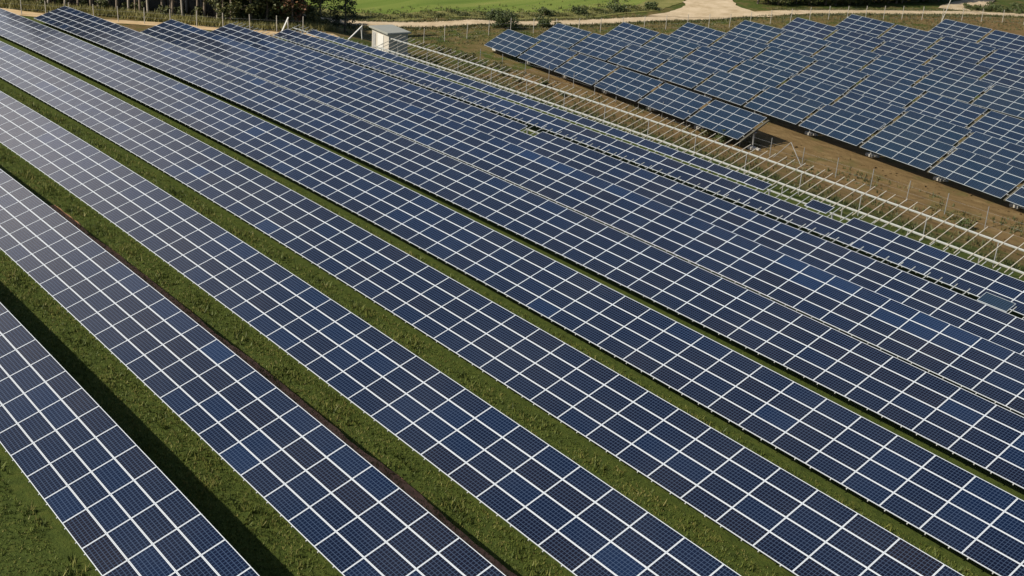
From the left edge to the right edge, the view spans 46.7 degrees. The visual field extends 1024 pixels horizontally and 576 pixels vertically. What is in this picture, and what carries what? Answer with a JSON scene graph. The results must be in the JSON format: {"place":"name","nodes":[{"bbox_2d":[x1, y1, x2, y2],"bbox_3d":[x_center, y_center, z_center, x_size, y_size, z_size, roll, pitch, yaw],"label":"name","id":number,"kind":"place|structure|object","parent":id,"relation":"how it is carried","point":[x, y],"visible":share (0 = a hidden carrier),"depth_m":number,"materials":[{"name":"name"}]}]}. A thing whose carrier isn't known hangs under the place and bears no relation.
{"place":"outdoors","nodes":[
{"label":"outdoors","id":0,"kind":"place"},
{"bbox_2d":[34,0,296,22],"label":"forest floor","id":1,"kind":"structure","parent":0,"point":[153,5],"depth_m":163.91,"materials":[{"name":"soil"}]},
{"bbox_2d":[94,0,109,8],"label":"shrub","id":2,"kind":"object","parent":1,"relation":"on","point":[100,3],"visible":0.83,"depth_m":155.65,"materials":[{"name":"green plant"}]},
{"bbox_2d":[157,4,170,14],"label":"shrub","id":3,"kind":"object","parent":1,"relation":"on","point":[163,9],"visible":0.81,"depth_m":152.84,"materials":[{"name":"green plant"}]},
{"bbox_2d":[170,6,185,15],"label":"shrub","id":4,"kind":"object","parent":1,"relation":"on","point":[178,12],"visible":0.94,"depth_m":153.13,"materials":[{"name":"green plant"}]},
{"bbox_2d":[191,5,205,18],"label":"shrub","id":5,"kind":"object","parent":1,"relation":"on","point":[200,10],"visible":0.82,"depth_m":153.16,"materials":[{"name":"green plant"}]},
{"bbox_2d":[216,6,229,20],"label":"shrub","id":6,"kind":"object","parent":1,"relation":"on","point":[225,16],"visible":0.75,"depth_m":151.52,"materials":[{"name":"green plant"}]},
{"bbox_2d":[203,0,247,20],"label":"broadleaf tree","id":7,"kind":"object","parent":1,"relation":"on","point":[232,11],"visible":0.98,"depth_m":150.15,"materials":[{"name":"green plant"}]},
{"bbox_2d":[226,0,268,20],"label":"broadleaf tree","id":8,"kind":"object","parent":1,"relation":"on","point":[247,10],"visible":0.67,"depth_m":151.63,"materials":[{"name":"green plant"}]},
{"bbox_2d":[249,0,290,22],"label":"broadleaf tree","id":9,"kind":"object","parent":1,"relation":"on","point":[256,12],"visible":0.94,"depth_m":152.10,"materials":[{"name":"green plant"}]},
{"bbox_2d":[258,0,299,21],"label":"broadleaf tree","id":10,"kind":"object","parent":1,"relation":"on","point":[275,5],"visible":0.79,"depth_m":152.59,"materials":[{"name":"green plant"}]},
{"bbox_2d":[305,0,337,25],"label":"broadleaf tree","id":11,"kind":"object","parent":1,"relation":"on","point":[320,3],"visible":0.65,"depth_m":156.78,"materials":[{"name":"green plant"}]},
{"bbox_2d":[1,8,338,36],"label":"sand path","id":12,"kind":"structure","parent":0,"point":[26,13],"depth_m":148.73,"materials":[{"name":"beige sand"}]},
{"bbox_2d":[294,0,645,13],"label":"field","id":13,"kind":"structure","parent":0,"point":[394,5],"depth_m":187.34,"materials":[{"name":"green plant"}]},
{"bbox_2d":[0,51,976,575],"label":"grass","id":14,"kind":"structure","parent":0,"point":[300,389],"depth_m":56.23,"materials":[{"name":"green plant"}]},
{"bbox_2d":[0,0,1023,575],"bbox_3d":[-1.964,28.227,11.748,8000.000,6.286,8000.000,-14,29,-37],"label":"ground","id":15,"kind":"structure","parent":0,"point":[780,132],"depth_m":68.39,"materials":[{"name":"green plant"}]},
{"bbox_2d":[0,303,258,575],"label":"solar row","id":16,"kind":"object","parent":15,"relation":"on","point":[37,373],"visible":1,"depth_m":47.42,"materials":[{"name":"blue glass"}]},
{"bbox_2d":[5,0,303,31],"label":"wire fence","id":17,"kind":"object","parent":15,"relation":"on","point":[159,13],"visible":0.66,"depth_m":148.16,"materials":[{"name":"metal"}]},
{"bbox_2d":[0,0,339,31],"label":"verge grass","id":18,"kind":"structure","parent":15,"relation":"on","point":[32,6],"depth_m":152.14,"materials":[{"name":"green plant"}]},
{"bbox_2d":[0,169,505,575],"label":"solar row","id":19,"kind":"object","parent":15,"relation":"on","point":[340,505],"visible":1,"depth_m":52.58,"materials":[{"name":"blue glass"}]},
{"bbox_2d":[49,205,516,575],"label":"soil strip","id":20,"kind":"object","parent":15,"relation":"on","point":[418,496],"visible":0.25,"depth_m":55.75,"materials":[{"name":"brown soil"}]},
{"bbox_2d":[276,0,309,23],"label":"tree","id":21,"kind":"object","parent":15,"relation":"on","point":[298,17],"visible":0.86,"depth_m":152.71,"materials":[{"name":"green plant"}]},
{"bbox_2d":[293,0,322,23],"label":"broadleaf tree","id":22,"kind":"object","parent":15,"relation":"on","point":[315,16],"visible":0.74,"depth_m":154.65,"materials":[{"name":"green plant"}]},
{"bbox_2d":[330,0,358,34],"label":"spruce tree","id":23,"kind":"object","parent":15,"relation":"on","point":[337,22],"visible":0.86,"depth_m":160.38,"materials":[{"name":"green plant"}]},
{"bbox_2d":[0,91,740,575],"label":"solar row","id":24,"kind":"object","parent":15,"relation":"on","point":[570,515],"visible":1,"depth_m":56.05,"materials":[{"name":"blue glass"}]},
{"bbox_2d":[369,24,411,55],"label":"transformer hut","id":25,"kind":"object","parent":15,"relation":"on","point":[381,34],"visible":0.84,"depth_m":141.70,"materials":[{"name":"white paint"}]},
{"bbox_2d":[377,33,383,50],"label":"door","id":26,"kind":"structure","parent":25,"relation":"in","point":[380,37],"depth_m":142.17,"materials":[{"name":"white paint"}]},
{"bbox_2d":[0,41,963,575],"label":"solar row","id":27,"kind":"object","parent":15,"relation":"on","point":[788,521],"visible":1,"depth_m":58.85,"materials":[{"name":"blue glass"}]},
{"bbox_2d":[0,88,967,575],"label":"weeds","id":28,"kind":"object","parent":15,"relation":"on","point":[72,560],"visible":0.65,"depth_m":58.72,"materials":[{"name":"green plant"}]},
{"bbox_2d":[300,0,683,20],"bbox_3d":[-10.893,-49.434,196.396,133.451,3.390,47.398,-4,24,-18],"label":"verge","id":29,"kind":"structure","parent":15,"relation":"on","point":[662,4],"depth_m":181.31,"materials":[{"name":"green plant"}]},
{"bbox_2d":[537,6,554,14],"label":"shrub","id":30,"kind":"object","parent":29,"relation":"on","point":[544,11],"visible":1,"depth_m":181.29,"materials":[{"name":"green plant"}]},
{"bbox_2d":[571,6,587,13],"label":"shrub","id":31,"kind":"object","parent":29,"relation":"on","point":[578,9],"visible":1,"depth_m":183.16,"materials":[{"name":"green plant"}]},
{"bbox_2d":[604,0,627,11],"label":"shrub","id":32,"kind":"object","parent":29,"relation":"on","point":[618,7],"visible":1,"depth_m":185.38,"materials":[{"name":"green plant"}]},
{"bbox_2d":[644,1,657,9],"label":"shrub","id":33,"kind":"object","parent":29,"relation":"on","point":[651,5],"visible":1,"depth_m":188.29,"materials":[{"name":"green plant"}]},
{"bbox_2d":[483,7,522,29],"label":"shrub","id":34,"kind":"object","parent":15,"relation":"on","point":[501,19],"visible":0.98,"depth_m":169.64,"materials":[{"name":"green plant"}]},
{"bbox_2d":[0,8,1023,575],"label":"solar row","id":35,"kind":"object","parent":15,"relation":"on","point":[966,514],"visible":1,"depth_m":63.37,"materials":[{"name":"blue glass"}]},
{"bbox_2d":[485,29,539,63],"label":"solar table","id":36,"kind":"object","parent":15,"relation":"on","point":[511,42],"visible":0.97,"depth_m":153.88,"materials":[{"name":"blue glass"}]},
{"bbox_2d":[34,6,1023,488],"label":"solar row","id":37,"kind":"object","parent":15,"relation":"on","point":[980,432],"visible":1,"depth_m":72.17,"materials":[{"name":"blue glass"}]},
{"bbox_2d":[536,17,552,27],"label":"shrub","id":38,"kind":"object","parent":15,"relation":"on","point":[545,21],"visible":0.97,"depth_m":173.20,"materials":[{"name":"green plant"}]},
{"bbox_2d":[518,41,576,77],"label":"solar table","id":39,"kind":"object","parent":15,"relation":"on","point":[544,54],"visible":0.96,"depth_m":147.31,"materials":[{"name":"blue glass"}]},
{"bbox_2d":[536,23,590,54],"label":"solar table","id":40,"kind":"object","parent":15,"relation":"on","point":[563,35],"visible":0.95,"depth_m":158.38,"materials":[{"name":"blue glass"}]},
{"bbox_2d":[141,19,1023,416],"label":"solar row","id":41,"kind":"object","parent":15,"relation":"on","point":[971,361],"visible":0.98,"depth_m":79.65,"materials":[{"name":"blue glass"}]},
{"bbox_2d":[555,54,617,93],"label":"solar table","id":42,"kind":"object","parent":15,"relation":"on","point":[587,69],"visible":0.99,"depth_m":140.75,"materials":[{"name":"blue glass"}]},
{"bbox_2d":[571,33,629,67],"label":"solar table","id":43,"kind":"object","parent":15,"relation":"on","point":[602,47],"visible":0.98,"depth_m":151.79,"materials":[{"name":"blue glass"}]},
{"bbox_2d":[211,21,1023,354],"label":"solar row","id":44,"kind":"object","parent":15,"relation":"on","point":[959,311],"visible":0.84,"depth_m":87.01,"materials":[{"name":"blue glass"}]},
{"bbox_2d":[977,292,1015,311],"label":"loose module","id":45,"kind":"object","parent":44,"relation":"on","point":[992,300],"visible":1,"depth_m":71.91,"materials":[{"name":"blue glass"}]},
{"bbox_2d":[595,68,662,110],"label":"solar table","id":46,"kind":"object","parent":15,"relation":"on","point":[631,85],"visible":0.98,"depth_m":134.21,"materials":[{"name":"blue glass"}]},
{"bbox_2d":[604,22,659,46],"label":"solar table","id":47,"kind":"object","parent":15,"relation":"on","point":[631,34],"visible":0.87,"depth_m":159.45,"materials":[{"name":"blue glass"}]},
{"bbox_2d":[608,44,672,82],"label":"solar table","id":48,"kind":"object","parent":15,"relation":"on","point":[639,58],"visible":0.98,"depth_m":145.22,"materials":[{"name":"blue glass"}]},
{"bbox_2d":[273,25,1023,314],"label":"solar row","id":49,"kind":"object","parent":15,"relation":"on","point":[977,280],"visible":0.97,"depth_m":95.03,"materials":[{"name":"blue glass"}]},
{"bbox_2d":[293,6,1023,29],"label":"roadside grass","id":50,"kind":"structure","parent":15,"relation":"on","point":[676,20],"depth_m":180.82,"materials":[{"name":"green plant"}]},
{"bbox_2d":[642,33,699,58],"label":"solar table","id":51,"kind":"object","parent":15,"relation":"on","point":[671,46],"visible":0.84,"depth_m":152.97,"materials":[{"name":"blue glass"}]},
{"bbox_2d":[638,83,712,129],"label":"solar table","id":52,"kind":"object","parent":15,"relation":"on","point":[679,102],"visible":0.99,"depth_m":127.68,"materials":[{"name":"blue glass"}]},
{"bbox_2d":[649,57,717,98],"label":"solar table","id":53,"kind":"object","parent":15,"relation":"on","point":[685,73],"visible":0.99,"depth_m":138.66,"materials":[{"name":"blue glass"}]},
{"bbox_2d":[359,41,1023,272],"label":"dry grass","id":54,"kind":"structure","parent":15,"relation":"on","point":[835,198],"depth_m":110.64,"materials":[{"name":"green plant"}]},
{"bbox_2d":[362,0,1023,42],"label":"wire fence","id":55,"kind":"object","parent":15,"relation":"on","point":[728,18],"visible":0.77,"depth_m":176.85,"materials":[{"name":"metal"}]},
{"bbox_2d":[669,22,726,47],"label":"solar table","id":56,"kind":"object","parent":15,"relation":"on","point":[701,36],"visible":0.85,"depth_m":160.60,"materials":[{"name":"blue glass"}]},
{"bbox_2d":[374,35,1023,277],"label":"bare rack","id":57,"kind":"object","parent":15,"relation":"on","point":[858,211],"visible":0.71,"depth_m":101.89,"materials":[{"name":"metal"}]},
{"bbox_2d":[405,14,1023,44],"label":"rough grass","id":58,"kind":"structure","parent":15,"relation":"on","point":[774,25],"depth_m":178.53,"materials":[{"name":"green plant"}]},
{"bbox_2d":[684,46,745,73],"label":"solar table","id":59,"kind":"object","parent":15,"relation":"on","point":[715,59],"visible":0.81,"depth_m":146.48,"materials":[{"name":"blue glass"}]},
{"bbox_2d":[416,57,1021,264],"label":"clods and stones","id":60,"kind":"object","parent":15,"relation":"on","point":[767,163],"visible":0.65,"depth_m":113.31,"materials":[{"name":"soil"}]},
{"bbox_2d":[711,129,731,143],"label":"weed plant","id":61,"kind":"object","parent":15,"relation":"on","point":[723,138],"visible":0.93,"depth_m":120.30,"materials":[{"name":"green plant"}]},
{"bbox_2d":[687,100,769,150],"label":"solar table","id":62,"kind":"object","parent":15,"relation":"on","point":[734,122],"visible":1,"depth_m":121.00,"materials":[{"name":"blue glass"}]},
{"bbox_2d":[694,71,769,115],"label":"solar table","id":63,"kind":"object","parent":15,"relation":"on","point":[732,88],"visible":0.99,"depth_m":132.14,"materials":[{"name":"blue glass"}]},
{"bbox_2d":[708,34,769,60],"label":"solar table","id":64,"kind":"object","parent":15,"relation":"on","point":[741,47],"visible":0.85,"depth_m":154.10,"materials":[{"name":"blue glass"}]},
{"bbox_2d":[480,49,1023,233],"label":"wire fence","id":65,"kind":"object","parent":15,"relation":"on","point":[770,147],"visible":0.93,"depth_m":114.27,"materials":[{"name":"metal"}]},
{"bbox_2d":[724,20,785,44],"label":"solar table","id":66,"kind":"object","parent":15,"relation":"on","point":[757,32],"visible":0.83,"depth_m":162.72,"materials":[{"name":"blue glass"}]},
{"bbox_2d":[729,59,794,90],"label":"solar table","id":67,"kind":"object","parent":15,"relation":"on","point":[769,76],"visible":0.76,"depth_m":139.95,"materials":[{"name":"blue glass"}]},
{"bbox_2d":[528,70,1023,255],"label":"wheel rut","id":68,"kind":"structure","parent":15,"relation":"on","point":[619,103],"depth_m":116.70,"materials":[{"name":"soil"}]},
{"bbox_2d":[537,67,1023,248],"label":"wheel rut","id":69,"kind":"structure","parent":15,"relation":"on","point":[666,114],"depth_m":120.32,"materials":[{"name":"soil"}]},
{"bbox_2d":[752,46,816,76],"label":"solar table","id":70,"kind":"object","parent":15,"relation":"on","point":[785,60],"visible":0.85,"depth_m":147.59,"materials":[{"name":"blue glass"}]},
{"bbox_2d":[744,87,825,135],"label":"solar table","id":71,"kind":"object","parent":15,"relation":"on","point":[792,108],"visible":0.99,"depth_m":125.55,"materials":[{"name":"blue glass"}]},
{"bbox_2d":[768,31,830,56],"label":"solar table","id":72,"kind":"object","parent":15,"relation":"on","point":[802,44],"visible":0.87,"depth_m":156.18,"materials":[{"name":"blue glass"}]},
{"bbox_2d":[781,17,837,39],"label":"solar table","id":73,"kind":"object","parent":15,"relation":"on","point":[810,28],"visible":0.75,"depth_m":165.32,"materials":[{"name":"blue glass"}]},
{"bbox_2d":[778,75,848,109],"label":"solar table","id":74,"kind":"object","parent":15,"relation":"on","point":[824,93],"visible":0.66,"depth_m":133.49,"materials":[{"name":"blue glass"}]},
{"bbox_2d":[799,60,868,93],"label":"solar table","id":75,"kind":"object","parent":15,"relation":"on","point":[835,75],"visible":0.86,"depth_m":141.10,"materials":[{"name":"blue glass"}]},
{"bbox_2d":[827,0,850,5],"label":"broadleaf tree","id":76,"kind":"object","parent":15,"relation":"on","point":[832,2],"visible":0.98,"depth_m":195.34,"materials":[{"name":"green plant"}]},
{"bbox_2d":[799,104,886,157],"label":"solar table","id":77,"kind":"object","parent":15,"relation":"on","point":[843,125],"visible":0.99,"depth_m":119.05,"materials":[{"name":"blue glass"}]},
{"bbox_2d":[812,42,879,79],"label":"solar table","id":78,"kind":"object","parent":15,"relation":"on","point":[856,59],"visible":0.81,"depth_m":149.62,"materials":[{"name":"blue glass"}]},
{"bbox_2d":[825,29,885,62],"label":"solar table","id":79,"kind":"object","parent":15,"relation":"on","point":[855,40],"visible":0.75,"depth_m":158.86,"materials":[{"name":"blue glass"}]},
{"bbox_2d":[835,14,895,42],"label":"solar table","id":80,"kind":"object","parent":15,"relation":"on","point":[865,26],"visible":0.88,"depth_m":167.05,"materials":[{"name":"blue glass"}]},
{"bbox_2d":[832,92,907,129],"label":"solar table","id":81,"kind":"object","parent":15,"relation":"on","point":[868,107],"visible":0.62,"depth_m":127.01,"materials":[{"name":"blue glass"}]},
{"bbox_2d":[849,75,925,108],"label":"solar table","id":82,"kind":"object","parent":15,"relation":"on","point":[888,91],"visible":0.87,"depth_m":134.62,"materials":[{"name":"blue glass"}]},
{"bbox_2d":[860,55,933,96],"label":"solar table","id":83,"kind":"object","parent":15,"relation":"on","point":[907,73],"visible":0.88,"depth_m":143.05,"materials":[{"name":"blue glass"}]},
{"bbox_2d":[873,41,936,77],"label":"solar table","id":84,"kind":"object","parent":15,"relation":"on","point":[903,52],"visible":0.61,"depth_m":152.41,"materials":[{"name":"blue glass"}]},
{"bbox_2d":[861,125,956,181],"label":"solar table","id":85,"kind":"object","parent":15,"relation":"on","point":[920,152],"visible":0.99,"depth_m":112.56,"materials":[{"name":"blue glass"}]},
{"bbox_2d":[879,25,943,59],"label":"solar table","id":86,"kind":"object","parent":15,"relation":"on","point":[912,37],"visible":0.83,"depth_m":160.50,"materials":[{"name":"blue glass"}]},
{"bbox_2d":[891,110,973,154],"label":"solar table","id":87,"kind":"object","parent":15,"relation":"on","point":[932,128],"visible":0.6,"depth_m":120.53,"materials":[{"name":"blue glass"}]},
{"bbox_2d":[904,92,988,134],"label":"solar table","id":88,"kind":"object","parent":15,"relation":"on","point":[948,110],"visible":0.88,"depth_m":128.15,"materials":[{"name":"blue glass"}]},
{"bbox_2d":[914,69,993,113],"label":"solar table","id":89,"kind":"object","parent":15,"relation":"on","point":[953,86],"visible":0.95,"depth_m":136.53,"materials":[{"name":"blue glass"}]},
{"bbox_2d":[924,55,992,92],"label":"solar table","id":90,"kind":"object","parent":15,"relation":"on","point":[956,66],"visible":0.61,"depth_m":146.00,"materials":[{"name":"blue glass"}]},
{"bbox_2d":[928,19,992,55],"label":"solar table","id":91,"kind":"object","parent":15,"relation":"on","point":[961,31],"visible":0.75,"depth_m":163.49,"materials":[{"name":"blue glass"}]},
{"bbox_2d":[927,36,996,73],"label":"solar table","id":92,"kind":"object","parent":15,"relation":"on","point":[963,50],"visible":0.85,"depth_m":153.97,"materials":[{"name":"blue glass"}]},
{"bbox_2d":[956,217,975,229],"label":"weed plant","id":93,"kind":"object","parent":15,"relation":"on","point":[965,225],"visible":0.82,"depth_m":98.53,"materials":[{"name":"green plant"}]},
{"bbox_2d":[963,2,980,10],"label":"shrub","id":94,"kind":"object","parent":15,"relation":"on","point":[968,6],"visible":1,"depth_m":199.77,"materials":[{"name":"green plant"}]},
{"bbox_2d":[929,148,1023,208],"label":"solar table","id":95,"kind":"object","parent":15,"relation":"on","point":[992,177],"visible":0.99,"depth_m":106.18,"materials":[{"name":"blue glass"}]},
{"bbox_2d":[948,132,1023,169],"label":"solar table","id":96,"kind":"object","parent":15,"relation":"on","point":[996,149],"visible":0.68,"depth_m":114.69,"materials":[{"name":"blue glass"}]},
{"bbox_2d":[968,111,1023,146],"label":"solar table","id":97,"kind":"object","parent":15,"relation":"on","point":[1007,128],"visible":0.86,"depth_m":122.78,"materials":[{"name":"blue glass"}]},
{"bbox_2d":[972,85,1023,118],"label":"solar table","id":98,"kind":"object","parent":15,"relation":"on","point":[1005,100],"visible":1,"depth_m":131.21,"materials":[{"name":"blue glass"}]},
{"bbox_2d":[978,49,1023,76],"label":"solar table","id":99,"kind":"object","parent":15,"relation":"on","point":[1006,61],"visible":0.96,"depth_m":148.61,"materials":[{"name":"blue glass"}]},
{"bbox_2d":[978,30,1023,53],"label":"solar table","id":100,"kind":"object","parent":15,"relation":"on","point":[997,40],"visible":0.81,"depth_m":157.83,"materials":[{"name":"blue glass"}]},
{"bbox_2d":[981,70,1023,91],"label":"solar table","id":101,"kind":"object","parent":15,"relation":"on","point":[1001,78],"visible":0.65,"depth_m":140.70,"materials":[{"name":"blue glass"}]},
{"bbox_2d":[1004,7,1023,13],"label":"shrub","id":102,"kind":"object","parent":15,"relation":"on","point":[1017,9],"visible":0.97,"depth_m":199.80,"materials":[{"name":"green plant"}]},
{"bbox_2d":[1006,185,1023,206],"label":"solar table","id":103,"kind":"object","parent":15,"relation":"on","point":[1017,197],"visible":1,"depth_m":102.22,"materials":[{"name":"blue glass"}]},
{"bbox_2d":[305,10,1023,26],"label":"road","id":104,"kind":"structure","parent":0,"point":[534,23],"depth_m":180.35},
{"bbox_2d":[649,0,772,16],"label":"side road","id":105,"kind":"structure","parent":0,"point":[710,8],"depth_m":187.13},
{"bbox_2d":[939,0,994,12],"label":"track","id":106,"kind":"structure","parent":0,"point":[957,5],"depth_m":205.20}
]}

